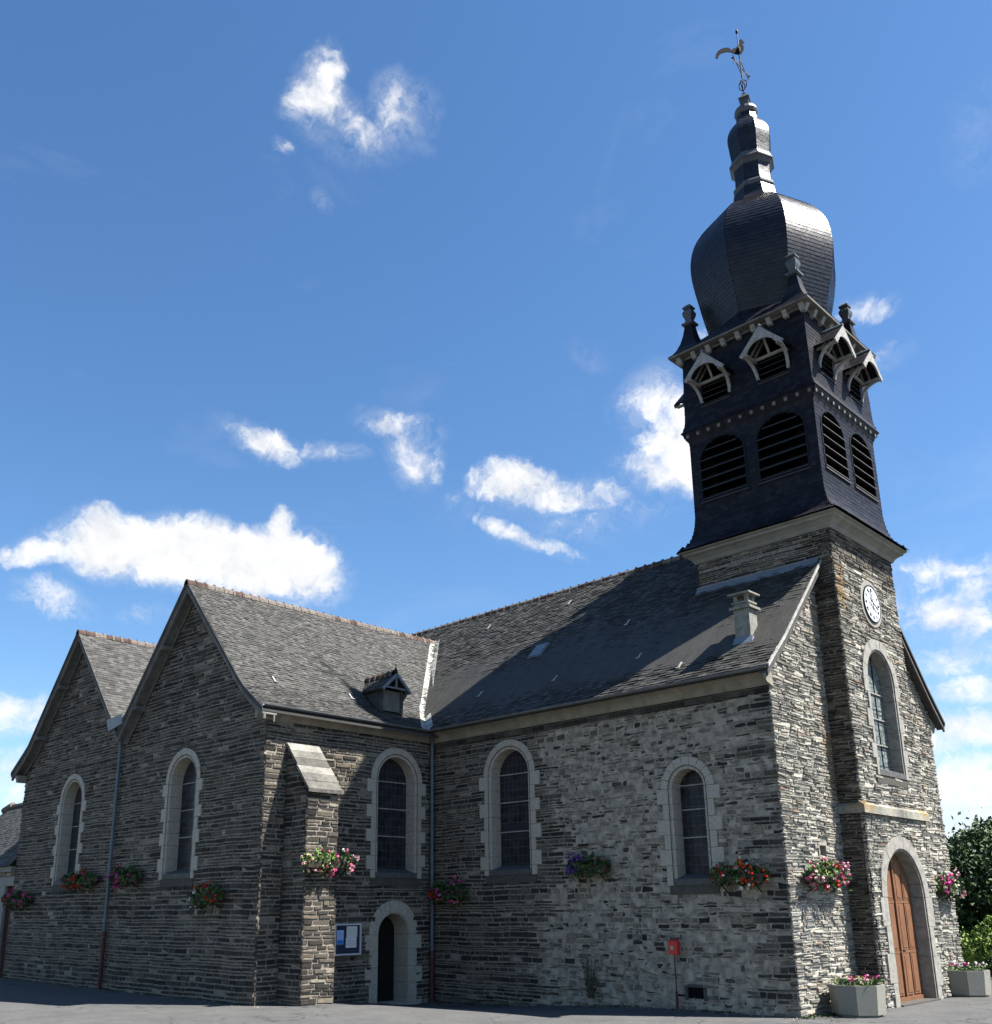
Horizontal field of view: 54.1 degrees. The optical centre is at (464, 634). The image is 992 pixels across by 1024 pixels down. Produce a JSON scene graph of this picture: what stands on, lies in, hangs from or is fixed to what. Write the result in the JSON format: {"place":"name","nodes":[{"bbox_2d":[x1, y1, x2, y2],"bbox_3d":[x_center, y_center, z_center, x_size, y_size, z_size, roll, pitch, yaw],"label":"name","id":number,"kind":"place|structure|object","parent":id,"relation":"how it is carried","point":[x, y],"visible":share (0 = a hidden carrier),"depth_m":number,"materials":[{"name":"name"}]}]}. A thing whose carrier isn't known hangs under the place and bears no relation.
{"place":"outdoors","nodes":[
{"label":"outdoors","id":0,"kind":"place"},
{"bbox_2d":[0,960,991,1023],"bbox_3d":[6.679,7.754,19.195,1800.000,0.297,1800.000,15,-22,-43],"label":"ground","id":1,"kind":"structure","parent":0,"point":[25,1002],"depth_m":20.75,"materials":[{"name":"grey asphalt"}]},
{"bbox_2d":[0,802,22,976],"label":"annex building","id":2,"kind":"structure","parent":1,"relation":"on","point":[10,821],"depth_m":34.84,"materials":[{"name":"stone"}]},
{"bbox_2d":[0,886,12,976],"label":"door","id":3,"kind":"structure","parent":2,"relation":"in","point":[11,888],"depth_m":33.86,"materials":[{"name":"red metal"}]},
{"bbox_2d":[2,977,835,1018],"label":"weeds","id":4,"kind":"object","parent":1,"relation":"on","point":[807,1017],"visible":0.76,"depth_m":22.41,"materials":[{"name":"green plant"}]},
{"bbox_2d":[1,978,888,1020],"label":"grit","id":5,"kind":"object","parent":1,"relation":"on","point":[642,1007],"visible":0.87,"depth_m":22.22,"materials":[{"name":"grey gravel"}]},
{"bbox_2d":[3,29,964,1017],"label":"church","id":6,"kind":"structure","parent":1,"relation":"on","point":[735,679],"depth_m":25.35,"materials":[{"name":"stone"}]},
{"bbox_2d":[0,888,32,913],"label":"flower trough","id":7,"kind":"object","parent":6,"relation":"attached to","point":[8,899],"visible":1,"depth_m":32.62,"materials":[{"name":"green metal"}]},
{"bbox_2d":[50,774,86,891],"bbox_3d":[-12.638,6.401,31.469,0.426,3.725,2.167,15,-22,-43],"label":"window","id":8,"kind":"structure","parent":6,"relation":"in","point":[69,828],"depth_m":31.80,"materials":[{"name":"stone"}]},
{"bbox_2d":[59,867,98,892],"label":"flower trough","id":9,"kind":"object","parent":6,"relation":"attached to","point":[86,878],"visible":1,"depth_m":29.51,"materials":[{"name":"green metal"}]},
{"bbox_2d":[105,864,142,893],"bbox_3d":[-9.695,6.970,27.701,0.505,0.858,1.870,15,-22,-43],"label":"flower trough","id":10,"kind":"object","parent":6,"relation":"attached to","point":[133,875],"visible":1,"depth_m":27.54,"materials":[{"name":"green metal"}]},
{"bbox_2d":[157,748,203,886],"bbox_3d":[-7.623,4.996,26.647,0.426,3.729,2.145,15,-22,-43],"label":"window","id":11,"kind":"structure","parent":6,"relation":"in","point":[181,812],"depth_m":26.91,"materials":[{"name":"stone"}]},
{"bbox_2d":[188,880,224,923],"bbox_3d":[-6.541,6.746,24.487,0.507,1.054,1.604,15,-22,-43],"label":"flower trough","id":12,"kind":"object","parent":6,"relation":"attached to","point":[211,896],"visible":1,"depth_m":24.42,"materials":[{"name":"green metal"}]},
{"bbox_2d":[300,847,358,880],"bbox_3d":[-3.268,5.545,23.518,1.712,0.830,0.522,15,-22,-43],"label":"flower trough","id":13,"kind":"object","parent":6,"relation":"attached to","point":[313,861],"visible":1,"depth_m":23.45,"materials":[{"name":"green metal"}]},
{"bbox_2d":[334,923,361,955],"bbox_3d":[-2.987,7.781,24.762,0.860,0.770,0.085,15,-22,-43],"label":"notice board","id":14,"kind":"object","parent":6,"relation":"attached to","point":[347,940],"visible":0.9,"depth_m":24.76,"materials":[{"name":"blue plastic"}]},
{"bbox_2d":[364,900,421,1002],"bbox_3d":[-2.108,8.596,26.006,2.017,2.823,0.694,15,-22,-43],"label":"side doorway","id":15,"kind":"structure","parent":6,"relation":"in","point":[394,916],"depth_m":26.20,"materials":[{"name":"stone"}]},
{"bbox_2d":[365,748,425,885],"bbox_3d":[-2.003,5.039,26.921,2.148,3.744,0.426,15,-22,-43],"label":"window","id":16,"kind":"structure","parent":6,"relation":"in","point":[395,811],"depth_m":27.09,"materials":[{"name":"stone"}]},
{"bbox_2d":[427,875,467,916],"bbox_3d":[-0.484,7.128,26.461,0.529,1.120,1.564,15,-22,-43],"label":"flower trough","id":17,"kind":"object","parent":6,"relation":"attached to","point":[448,893],"visible":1,"depth_m":26.36,"materials":[{"name":"green metal"}]},
{"bbox_2d":[479,739,542,883],"bbox_3d":[1.330,4.679,25.821,0.426,3.746,2.172,15,-22,-43],"label":"window","id":18,"kind":"structure","parent":6,"relation":"in","point":[510,833],"depth_m":25.99,"materials":[{"name":"stone"}]},
{"bbox_2d":[565,852,610,882],"bbox_3d":[2.967,5.579,23.286,0.549,0.736,1.337,15,-22,-43],"label":"flower trough","id":19,"kind":"object","parent":6,"relation":"attached to","point":[585,866],"visible":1,"depth_m":23.26,"materials":[{"name":"green metal"}]},
{"bbox_2d":[579,945,602,998],"bbox_3d":[2.975,7.934,22.818,0.166,1.192,0.604,15,-22,-43],"label":"plant","id":20,"kind":"object","parent":6,"relation":"attached to","point":[590,985],"visible":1,"depth_m":22.77,"materials":[{"name":"green plant"}]},
{"bbox_2d":[657,756,724,894],"bbox_3d":[5.197,4.293,21.912,0.426,3.043,1.669,15,-22,-43],"label":"window","id":21,"kind":"structure","parent":6,"relation":"in","point":[688,791],"depth_m":22.02,"materials":[{"name":"stone"}]},
{"bbox_2d":[709,856,770,892],"bbox_3d":[5.797,5.104,20.481,0.545,0.855,1.446,15,-22,-43],"label":"flower trough","id":22,"kind":"object","parent":6,"relation":"attached to","point":[748,878],"visible":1,"depth_m":20.40,"materials":[{"name":"green metal"}]},
{"bbox_2d":[802,856,852,896],"bbox_3d":[7.776,5.168,20.688,1.994,0.865,0.605,15,-22,-43],"label":"flower trough","id":23,"kind":"object","parent":6,"relation":"attached to","point":[814,875],"visible":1,"depth_m":20.56,"materials":[{"name":"pink metal"}]},
{"bbox_2d":[861,639,909,788],"bbox_3d":[10.255,1.922,24.000,2.159,3.641,0.355,15,-22,-43],"label":"window","id":24,"kind":"structure","parent":6,"relation":"in","point":[883,713],"depth_m":24.30,"materials":[{"name":"stone"}]},
{"bbox_2d":[934,869,966,907],"bbox_3d":[12.751,6.652,25.453,1.651,1.022,0.590,15,-22,-43],"label":"flower trough","id":25,"kind":"object","parent":6,"relation":"attached to","point":[947,886],"visible":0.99,"depth_m":25.23,"materials":[{"name":"green metal"}]},
{"bbox_2d":[668,940,679,1009],"bbox_3d":[4.608,7.431,21.198,0.122,1.445,0.242,15,-22,-43],"label":"red box on post","id":26,"kind":"object","parent":1,"relation":"on","point":[673,947],"visible":1,"depth_m":21.27,"materials":[{"name":"metal"}]},
{"bbox_2d":[828,974,885,1017],"bbox_3d":[7.985,7.320,19.708,1.050,0.796,1.030,15,-22,-43],"label":"planter","id":27,"kind":"object","parent":1,"relation":"on","point":[861,997],"visible":1,"depth_m":19.35,"materials":[{"name":"concrete"}]},
{"bbox_2d":[944,807,991,967],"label":"broadleaf tree","id":28,"kind":"object","parent":1,"relation":"on","point":[970,854],"visible":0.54,"depth_m":32.57,"materials":[{"name":"green plant"}]},
{"bbox_2d":[944,816,991,843],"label":"broadleaf tree","id":29,"kind":"object","parent":1,"relation":"on","point":[975,819],"visible":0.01,"depth_m":44.91,"materials":[{"name":"green plant"}]},
{"bbox_2d":[945,961,990,996],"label":"planter","id":30,"kind":"object","parent":1,"relation":"on","point":[970,981],"visible":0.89,"depth_m":23.41,"materials":[{"name":"concrete"}]},
{"bbox_2d":[958,926,991,972],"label":"hedge shrub","id":31,"kind":"object","parent":1,"relation":"on","point":[964,954],"visible":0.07,"depth_m":30.75,"materials":[{"name":"green plant"}]},
{"bbox_2d":[961,915,991,976],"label":"hedge shrub","id":32,"kind":"object","parent":1,"relation":"on","point":[988,936],"visible":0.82,"depth_m":29.85,"materials":[{"name":"green plant"}]},
{"bbox_2d":[0,0,991,841],"label":"sky","id":33,"kind":"structure","parent":0,"point":[366,311],"materials":[{"name":"blue"}]}
]}

